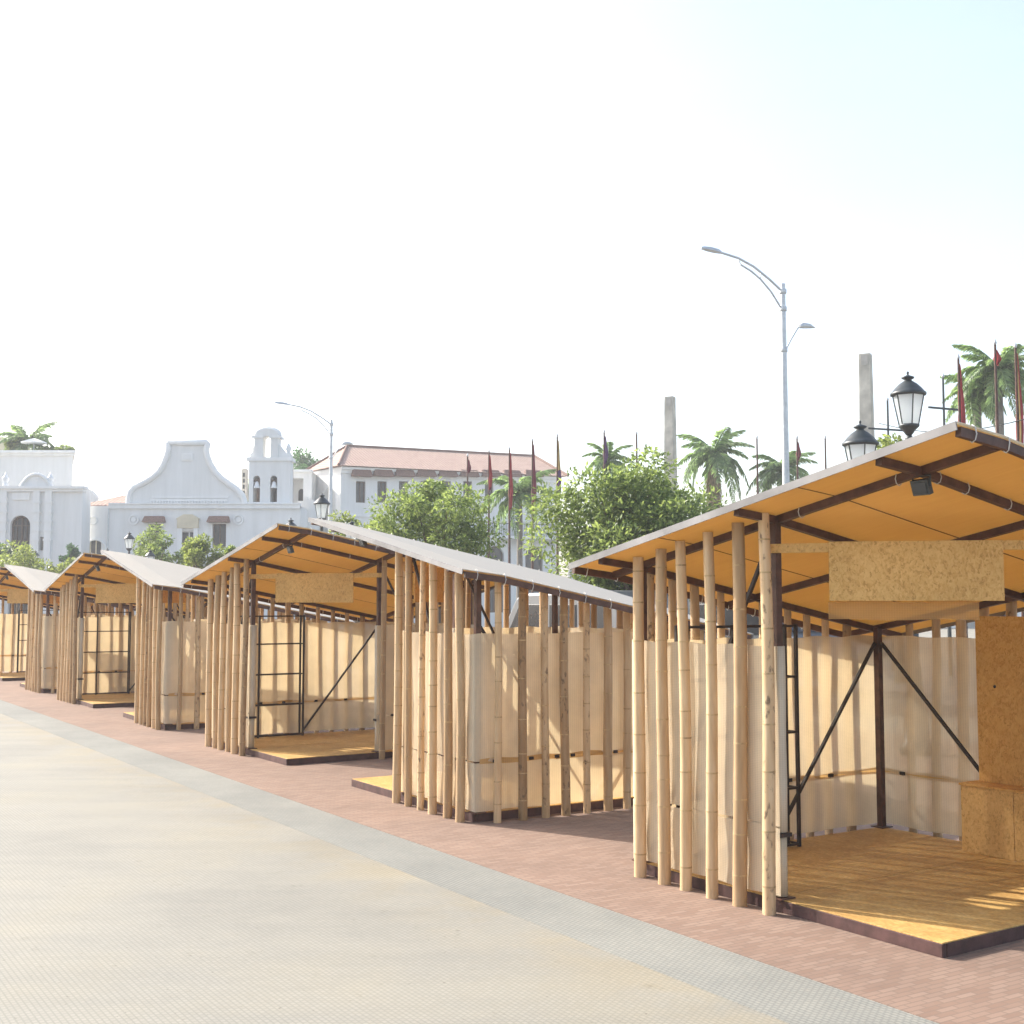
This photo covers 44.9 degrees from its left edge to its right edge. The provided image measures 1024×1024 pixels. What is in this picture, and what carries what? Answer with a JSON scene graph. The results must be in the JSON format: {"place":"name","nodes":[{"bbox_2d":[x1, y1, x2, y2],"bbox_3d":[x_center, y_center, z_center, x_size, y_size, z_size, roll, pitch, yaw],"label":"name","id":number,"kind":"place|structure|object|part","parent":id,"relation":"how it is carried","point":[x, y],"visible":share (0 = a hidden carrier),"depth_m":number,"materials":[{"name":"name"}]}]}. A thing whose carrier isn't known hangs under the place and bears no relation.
{"place":"outdoors","nodes":[
{"label":"outdoors","id":0,"kind":"place"},
{"bbox_2d":[0,700,938,1023],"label":"grey paving","id":1,"kind":"structure","parent":0,"point":[766,988],"depth_m":7.43,"materials":[{"name":"grey concrete"}]},
{"bbox_2d":[0,627,974,1023],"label":"ground","id":2,"kind":"structure","parent":0,"point":[132,895],"depth_m":6.92,"materials":[{"name":"beige concrete"}]},
{"bbox_2d":[0,542,18,610],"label":"clipped bush","id":3,"kind":"object","parent":2,"relation":"on","point":[8,552],"visible":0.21,"depth_m":77.68,"materials":[{"name":"green plant"}]},
{"bbox_2d":[0,540,55,613],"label":"shrub","id":4,"kind":"object","parent":2,"relation":"on","point":[23,558],"visible":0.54,"depth_m":61.40,"materials":[{"name":"green plant"}]},
{"bbox_2d":[0,437,75,485],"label":"flat roofed house","id":5,"kind":"structure","parent":2,"relation":"on","point":[17,466],"depth_m":90.47,"materials":[{"name":"paint"}]},
{"bbox_2d":[4,438,20,449],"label":"terrace bush","id":6,"kind":"object","parent":5,"relation":"on","point":[10,445],"visible":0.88,"depth_m":92.73,"materials":[{"name":"green plant"}]},
{"bbox_2d":[0,422,57,449],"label":"palm tree","id":7,"kind":"object","parent":5,"relation":"on","point":[20,434],"visible":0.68,"depth_m":92.91,"materials":[{"name":"green plant"}]},
{"bbox_2d":[21,438,46,448],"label":"parasol","id":8,"kind":"object","parent":5,"relation":"on","point":[34,441],"visible":0.88,"depth_m":91.64,"materials":[{"name":"white fabric"}]},
{"bbox_2d":[37,444,68,449],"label":"terrace bush","id":9,"kind":"object","parent":5,"relation":"on","point":[60,447],"visible":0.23,"depth_m":93.19,"materials":[{"name":"green plant"}]},
{"bbox_2d":[63,445,76,454],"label":"terrace bush","id":10,"kind":"object","parent":5,"relation":"on","point":[69,447],"visible":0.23,"depth_m":92.75,"materials":[{"name":"green plant"}]},
{"bbox_2d":[0,472,90,613],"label":"portal building","id":11,"kind":"structure","parent":2,"relation":"on","point":[42,515],"depth_m":82.17,"materials":[{"name":"paint"}]},
{"bbox_2d":[9,516,29,613],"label":"door","id":12,"kind":"structure","parent":11,"relation":"in","point":[21,524],"depth_m":82.50,"materials":[{"name":"grey wood"}]},
{"bbox_2d":[50,556,75,573],"bbox_3d":[-22.571,4.405,63.778,2.411,4.330,2.507,3,-5,-32],"label":"shrub","id":13,"kind":"object","parent":2,"relation":"on","point":[60,568],"visible":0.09,"depth_m":63.45,"materials":[{"name":"green plant"}]},
{"bbox_2d":[59,542,80,562],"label":"clipped bush","id":14,"kind":"object","parent":2,"relation":"on","point":[73,551],"visible":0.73,"depth_m":77.60,"materials":[{"name":"green plant"}]},
{"bbox_2d":[132,522,185,564],"bbox_3d":[-15.289,3.107,53.529,2.280,5.404,2.751,3,-5,-39],"label":"tree","id":15,"kind":"object","parent":2,"relation":"on","point":[157,547],"visible":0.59,"depth_m":53.23,"materials":[{"name":"green plant"}]},
{"bbox_2d":[89,427,307,618],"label":"church","id":16,"kind":"structure","parent":2,"relation":"on","point":[184,490],"depth_m":84.29,"materials":[{"name":"paint"}]},
{"bbox_2d":[89,541,100,553],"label":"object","id":17,"kind":"structure","parent":16,"relation":"in","point":[95,546],"depth_m":84.31,"materials":[{"name":"beige paint"}]},
{"bbox_2d":[149,524,160,540],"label":"window","id":18,"kind":"structure","parent":16,"relation":"in","point":[151,524],"depth_m":84.39,"materials":[{"name":"grey wood"}]},
{"bbox_2d":[182,531,192,565],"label":"window","id":19,"kind":"structure","parent":16,"relation":"in","point":[184,533],"depth_m":84.37,"materials":[{"name":"glass"}]},
{"bbox_2d":[213,524,225,546],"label":"window","id":20,"kind":"structure","parent":16,"relation":"in","point":[219,530],"depth_m":84.37,"materials":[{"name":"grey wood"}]},
{"bbox_2d":[180,532,224,568],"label":"tree","id":21,"kind":"object","parent":2,"relation":"on","point":[197,551],"visible":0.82,"depth_m":46.77,"materials":[{"name":"green plant"}]},
{"bbox_2d":[223,544,235,554],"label":"tree","id":22,"kind":"object","parent":2,"relation":"on","point":[228,549],"visible":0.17,"depth_m":45.68,"materials":[{"name":"green plant"}]},
{"bbox_2d":[293,469,315,502],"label":"white annex","id":23,"kind":"object","parent":2,"relation":"on","point":[304,482],"visible":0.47,"depth_m":90.46,"materials":[{"name":"paint"}]},
{"bbox_2d":[298,489,302,500],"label":"arched window","id":24,"kind":"structure","parent":23,"relation":"in","point":[300,494],"depth_m":91.68,"materials":[{"name":"grey glass"}]},
{"bbox_2d":[292,446,320,468],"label":"broad tree","id":25,"kind":"object","parent":2,"relation":"on","point":[303,461],"visible":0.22,"depth_m":111.39,"materials":[{"name":"green plant"}]},
{"bbox_2d":[297,497,319,530],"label":"parapet wall","id":26,"kind":"structure","parent":2,"relation":"on","point":[307,504],"depth_m":87.26,"materials":[{"name":"paint"}]},
{"bbox_2d":[327,507,397,622],"bbox_3d":[-4.377,2.167,36.038,2.190,4.683,2.061,0,-4,0],"label":"tree","id":27,"kind":"object","parent":2,"relation":"on","point":[345,518],"visible":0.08,"depth_m":36.21,"materials":[{"name":"green plant"}]},
{"bbox_2d":[363,476,511,622],"bbox_3d":[-1.691,1.579,29.892,3.523,4.952,3.589,3,-5,-39],"label":"bushy tree","id":28,"kind":"object","parent":2,"relation":"on","point":[452,529],"visible":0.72,"depth_m":29.35,"materials":[{"name":"green plant"}]},
{"bbox_2d":[306,445,568,627],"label":"red roofed house","id":29,"kind":"structure","parent":2,"relation":"on","point":[362,474],"depth_m":93.65,"materials":[{"name":"paint"}]},
{"bbox_2d":[356,481,364,502],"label":"window","id":30,"kind":"structure","parent":29,"relation":"in","point":[360,486],"depth_m":90.21,"materials":[{"name":"grey wood"}]},
{"bbox_2d":[377,481,385,502],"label":"window","id":31,"kind":"structure","parent":29,"relation":"in","point":[381,486],"depth_m":90.90,"materials":[{"name":"grey wood"}]},
{"bbox_2d":[399,481,406,501],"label":"window","id":32,"kind":"structure","parent":29,"relation":"in","point":[400,482],"depth_m":91.57,"materials":[{"name":"grey wood"}]},
{"bbox_2d":[463,481,470,497],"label":"window","id":33,"kind":"structure","parent":29,"relation":"in","point":[469,483],"depth_m":93.74,"materials":[{"name":"grey wood"}]},
{"bbox_2d":[485,482,491,495],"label":"window","id":34,"kind":"structure","parent":29,"relation":"in","point":[486,486],"depth_m":94.47,"materials":[{"name":"grey wood"}]},
{"bbox_2d":[486,546,502,611],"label":"door","id":35,"kind":"structure","parent":29,"relation":"in","point":[497,552],"depth_m":94.33,"materials":[{"name":"brown wood"}]},
{"bbox_2d":[525,546,541,592],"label":"window","id":36,"kind":"structure","parent":29,"relation":"in","point":[537,562],"depth_m":95.75,"materials":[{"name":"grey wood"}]},
{"bbox_2d":[509,590,688,629],"bbox_3d":[1.401,2.630,24.884,1.824,2.067,4.745,3,-5,-32],"label":"parked van","id":37,"kind":"object","parent":2,"relation":"on","point":[533,611],"visible":0.06,"depth_m":24.32,"materials":[{"name":"silver metal"}]},
{"bbox_3d":[0.298,2.178,25.060,0.024,0.620,1.446,3,-5,-32],"label":"window","id":38,"kind":"part","parent":37,"relation":"part of","materials":[{"name":"grey glass"}]},
{"bbox_3d":[0.981,2.098,23.988,0.024,0.620,0.900,3,-5,-32],"label":"window","id":39,"kind":"part","parent":37,"relation":"part of","materials":[{"name":"grey glass"}]},
{"bbox_3d":[1.516,2.036,23.146,0.024,0.620,0.900,3,-5,-32],"label":"window","id":40,"kind":"part","parent":37,"relation":"part of","materials":[{"name":"grey glass"}]},
{"bbox_2d":[512,444,727,601],"bbox_3d":[2.306,1.166,24.433,3.979,4.971,4.383,2,-5,-28],"label":"bushy tree","id":41,"kind":"object","parent":2,"relation":"on","point":[623,507],"visible":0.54,"depth_m":24.04,"materials":[{"name":"green plant"}]},
{"bbox_2d":[676,427,754,509],"bbox_3d":[9.535,1.111,58.148,3.632,10.061,3.662,0,-4,0],"label":"palm tree","id":42,"kind":"object","parent":2,"relation":"on","point":[715,458],"visible":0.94,"depth_m":57.98,"materials":[{"name":"green plant"}]},
{"bbox_2d":[746,450,817,494],"bbox_3d":[12.457,1.626,57.124,3.262,8.883,3.302,0,-4,0],"label":"palm tree","id":43,"kind":"object","parent":2,"relation":"on","point":[770,474],"visible":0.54,"depth_m":56.97,"materials":[{"name":"green plant"}]},
{"bbox_2d":[796,435,800,478],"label":"flagpole","id":44,"kind":"object","parent":2,"relation":"on","point":[798,453],"visible":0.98,"depth_m":43.45,"materials":[{"name":"red fabric"}]},
{"bbox_2d":[824,435,826,468],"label":"flagpole","id":45,"kind":"object","parent":2,"relation":"on","point":[825,452],"visible":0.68,"depth_m":43.46,"materials":[{"name":"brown metal"}]},
{"bbox_2d":[939,374,1009,428],"bbox_3d":[15.546,-0.014,41.038,2.652,9.770,2.549,0,-4,0],"label":"palm tree","id":46,"kind":"object","parent":2,"relation":"on","point":[970,407],"visible":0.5,"depth_m":41.05,"materials":[{"name":"green plant"}]},
{"bbox_2d":[944,344,1023,615],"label":"palm tree","id":47,"kind":"object","parent":2,"relation":"on","point":[1005,373],"visible":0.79,"depth_m":40.06,"materials":[{"name":"green plant"}]},
{"bbox_2d":[0,671,1023,1023],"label":"brick pavement","id":48,"kind":"structure","parent":0,"point":[580,855],"depth_m":8.36,"materials":[{"name":"red brick"}]},
{"bbox_2d":[0,566,104,680],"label":"market stall","id":49,"kind":"object","parent":48,"relation":"on","point":[13,589],"visible":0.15,"depth_m":31.88,"materials":[{"name":"brown wood"}]},
{"bbox_2d":[16,610,59,672],"bbox_3d":[-12.234,3.337,32.114,1.072,1.600,0.132,3,-5,-32],"label":"metal rack","id":50,"kind":"object","parent":49,"relation":"on","point":[18,640],"visible":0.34,"depth_m":31.83,"materials":[{"name":"black metal"}]},
{"bbox_2d":[4,564,172,692],"bbox_3d":[-9.260,2.499,27.349,3.152,2.720,3.255,3,-5,-32],"label":"market stall","id":51,"kind":"object","parent":48,"relation":"on","point":[42,642],"visible":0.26,"depth_m":25.82,"materials":[{"name":"brown wood"}]},
{"bbox_2d":[102,532,155,614],"bbox_3d":[-15.296,3.137,49.403,2.124,4.725,0.444,2,-5,-30],"label":"lantern post","id":52,"kind":"object","parent":48,"relation":"on","point":[129,538],"visible":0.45,"depth_m":49.46,"materials":[{"name":"black metal"}]},
{"bbox_2d":[44,552,220,707],"bbox_3d":[-6.929,2.215,23.540,3.152,2.720,3.255,3,-5,-32],"label":"market stall","id":53,"kind":"object","parent":48,"relation":"on","point":[83,577],"visible":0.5,"depth_m":23.41,"materials":[{"name":"brown wood"}]},
{"bbox_2d":[77,612,130,694],"bbox_3d":[-7.979,2.742,24.116,1.072,1.600,0.132,3,-5,-32],"label":"metal rack","id":54,"kind":"object","parent":53,"relation":"on","point":[129,655],"visible":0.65,"depth_m":24.21,"materials":[{"name":"black metal"}]},
{"bbox_2d":[100,550,354,729],"bbox_3d":[-4.620,1.939,19.827,3.152,2.720,3.255,3,-5,-31],"label":"market stall","id":55,"kind":"object","parent":48,"relation":"on","point":[170,659],"visible":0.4,"depth_m":18.28,"materials":[{"name":"brown wood"}]},
{"bbox_2d":[287,493,356,538],"bbox_3d":[-4.953,1.854,32.151,2.124,4.725,0.444,2,-5,-30],"label":"lantern post","id":56,"kind":"object","parent":48,"relation":"on","point":[321,503],"visible":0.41,"depth_m":32.19,"materials":[{"name":"black metal"}]},
{"bbox_2d":[181,523,503,764],"bbox_3d":[-2.171,1.643,15.834,3.152,2.720,3.255,3,-5,-33],"label":"market stall","id":57,"kind":"object","parent":48,"relation":"on","point":[349,677],"visible":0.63,"depth_m":15.61,"materials":[{"name":"brown wood"}]},
{"bbox_2d":[224,615,304,737],"bbox_3d":[-3.264,2.166,16.365,1.072,1.600,0.132,3,-5,-33],"label":"metal rack","id":58,"kind":"object","parent":57,"relation":"on","point":[258,704],"visible":0.64,"depth_m":16.53,"materials":[{"name":"black metal"}]},
{"bbox_2d":[308,517,753,822],"bbox_3d":[0.082,1.372,12.193,3.152,2.720,3.255,3,-5,-32],"label":"market stall","id":59,"kind":"object","parent":48,"relation":"on","point":[523,721],"visible":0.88,"depth_m":10.86,"materials":[{"name":"brown wood"}]},
{"bbox_2d":[568,421,1023,957],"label":"market stall","id":60,"kind":"object","parent":48,"relation":"on","point":[873,562],"visible":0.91,"depth_m":7.91,"materials":[{"name":"brown wood"}]},
{"bbox_2d":[674,624,800,846],"bbox_3d":[1.609,1.602,8.781,1.072,1.600,0.132,3,-5,-33],"label":"metal rack","id":61,"kind":"object","parent":60,"relation":"on","point":[795,676],"visible":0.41,"depth_m":9.03,"materials":[{"name":"black metal"}]},
{"bbox_2d":[959,616,1023,862],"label":"wood cabinet","id":62,"kind":"object","parent":60,"relation":"on","point":[992,805],"visible":0.93,"depth_m":8.75,"materials":[{"name":"wood"}]},
{"bbox_2d":[842,371,926,636],"bbox_3d":[4.938,0.601,15.297,2.124,4.725,0.444,2,-5,-30],"label":"lantern post","id":63,"kind":"object","parent":48,"relation":"on","point":[907,394],"visible":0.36,"depth_m":15.30,"materials":[{"name":"white glass"}]},
{"bbox_2d":[0,0,1023,576],"label":"sky","id":64,"kind":"structure","parent":0,"point":[463,225],"materials":[{"name":"white"}]},
{"bbox_2d":[664,396,677,491],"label":"monument slab","id":65,"kind":"structure","parent":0,"point":[670,443],"depth_m":55.74,"materials":[{"name":"concrete"}]},
{"bbox_2d":[688,599,835,639],"bbox_3d":[5.199,2.777,26.858,1.824,2.067,4.745,3,-5,-38],"label":"parked van","id":66,"kind":"object","parent":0,"point":[753,620],"visible":0.02,"depth_m":25.82,"materials":[{"name":"silver metal"}]},
{"bbox_3d":[4.179,2.308,26.807,0.024,0.620,0.900,3,-5,-38],"label":"window","id":67,"kind":"part","parent":66,"relation":"part of","materials":[{"name":"grey glass"}]},
{"bbox_3d":[4.965,2.233,25.809,0.024,0.620,1.446,3,-5,-38],"label":"window","id":68,"kind":"part","parent":66,"relation":"part of","materials":[{"name":"grey glass"}]},
{"bbox_2d":[568,569,1020,627],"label":"arcade building","id":69,"kind":"structure","parent":0,"point":[971,624],"depth_m":98.10,"materials":[{"name":"paint"}]},
{"bbox_2d":[859,353,874,437],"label":"monument slab","id":70,"kind":"structure","parent":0,"point":[866,409],"depth_m":46.07,"materials":[{"name":"concrete"}]},
{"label":"road","id":71,"kind":"structure","parent":0,"visible":0},
{"bbox_2d":[274,402,352,622],"bbox_3d":[-8.641,0.560,54.022,3.701,10.549,0.260,2,-5,-30],"label":"street light","id":72,"kind":"object","parent":71,"relation":"on","point":[331,424],"visible":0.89,"depth_m":54.52,"materials":[{"name":"grey metal"}]},
{"bbox_2d":[467,453,470,493],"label":"flagpole","id":73,"kind":"object","parent":71,"relation":"on","point":[468,466],"visible":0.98,"depth_m":48.69,"materials":[{"name":"brown metal"}]},
{"bbox_2d":[488,449,492,557],"bbox_3d":[-0.847,1.446,47.117,0.163,7.759,0.151,3,-5,-39],"label":"flagpole","id":74,"kind":"object","parent":71,"relation":"on","point":[490,478],"visible":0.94,"depth_m":47.28,"materials":[{"name":"red fabric"}]},
{"bbox_2d":[508,446,512,615],"bbox_3d":[-0.062,1.387,46.338,0.163,7.760,0.151,3,-5,-39],"label":"flagpole","id":75,"kind":"object","parent":71,"relation":"on","point":[510,494],"visible":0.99,"depth_m":46.41,"materials":[{"name":"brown metal"}]},
{"bbox_2d":[476,469,555,598],"bbox_3d":[0.364,1.946,53.120,3.327,7.652,3.040,3,-5,-37],"label":"palm tree","id":76,"kind":"object","parent":71,"relation":"on","point":[522,488],"visible":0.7,"depth_m":52.94,"materials":[{"name":"green plant"}]},
{"bbox_2d":[531,437,535,592],"bbox_3d":[0.764,1.206,43.920,0.163,7.763,0.151,3,-5,-39],"label":"flagpole","id":77,"kind":"object","parent":71,"relation":"on","point":[533,490],"visible":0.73,"depth_m":44.05,"materials":[{"name":"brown metal"}]},
{"bbox_2d":[556,433,560,572],"bbox_3d":[1.606,1.122,42.804,0.163,7.764,0.151,3,-5,-39],"label":"flagpole","id":78,"kind":"object","parent":71,"relation":"on","point":[558,471],"visible":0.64,"depth_m":42.97,"materials":[{"name":"brown metal"}]},
{"bbox_2d":[603,429,607,527],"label":"flagpole","id":79,"kind":"object","parent":71,"relation":"on","point":[605,453],"visible":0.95,"depth_m":41.95,"materials":[{"name":"fabric"}]},
{"bbox_2d":[581,441,634,480],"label":"palm tree","id":80,"kind":"object","parent":71,"relation":"on","point":[613,456],"visible":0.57,"depth_m":50.15,"materials":[{"name":"green plant"}]},
{"bbox_2d":[635,430,637,465],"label":"flagpole","id":81,"kind":"object","parent":71,"relation":"on","point":[636,433],"visible":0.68,"depth_m":42.39,"materials":[{"name":"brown metal"}]},
{"bbox_2d":[756,435,758,493],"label":"flagpole","id":82,"kind":"object","parent":71,"relation":"on","point":[757,464],"visible":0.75,"depth_m":43.44,"materials":[{"name":"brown metal"}]},
{"bbox_2d":[701,246,814,484],"bbox_3d":[6.216,-1.167,30.787,3.701,10.549,0.260,2,-5,-30],"label":"street light","id":83,"kind":"object","parent":71,"relation":"on","point":[784,401],"visible":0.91,"depth_m":31.24,"materials":[{"name":"grey metal"}]},
{"bbox_2d":[868,396,901,438],"bbox_3d":[10.395,0.566,34.052,1.103,7.575,0.110,0,-4,0],"label":"flagpole","id":84,"kind":"object","parent":71,"relation":"on","point":[887,403],"visible":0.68,"depth_m":34.24,"materials":[{"name":"black metal"}]},
{"bbox_2d":[876,433,901,449],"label":"tree","id":85,"kind":"object","parent":71,"relation":"on","point":[885,441],"visible":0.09,"depth_m":28.91,"materials":[{"name":"green plant"}]},
{"bbox_2d":[928,373,957,636],"bbox_3d":[11.115,0.286,31.699,0.804,7.785,0.110,0,-4,0],"label":"flagpole","id":86,"kind":"object","parent":71,"relation":"on","point":[949,629],"visible":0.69,"depth_m":31.90,"materials":[{"name":"black metal"}]},
{"bbox_2d":[957,354,967,637],"bbox_3d":[10.675,0.103,29.282,0.163,7.791,0.151,3,-5,-39],"label":"flagpole","id":87,"kind":"object","parent":71,"relation":"on","point":[961,412],"visible":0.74,"depth_m":29.46,"materials":[{"name":"red fabric"}]},
{"bbox_2d":[993,339,1004,615],"bbox_3d":[10.916,-0.020,27.653,0.163,7.796,0.151,3,-5,-39],"label":"flagpole","id":88,"kind":"object","parent":71,"relation":"on","point":[997,358],"visible":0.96,"depth_m":27.84,"materials":[{"name":"red fabric"}]},
{"bbox_2d":[1014,342,1023,616],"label":"flagpole","id":89,"kind":"object","parent":71,"relation":"on","point":[1019,424],"visible":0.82,"depth_m":28.17,"materials":[{"name":"brown metal"}]},
{"bbox_2d":[879,419,1023,431],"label":"overhead cable","id":90,"kind":"object","parent":89,"relation":"attached to","point":[982,428],"visible":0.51,"depth_m":29.86,"materials":[{"name":"rubber"}]}
]}

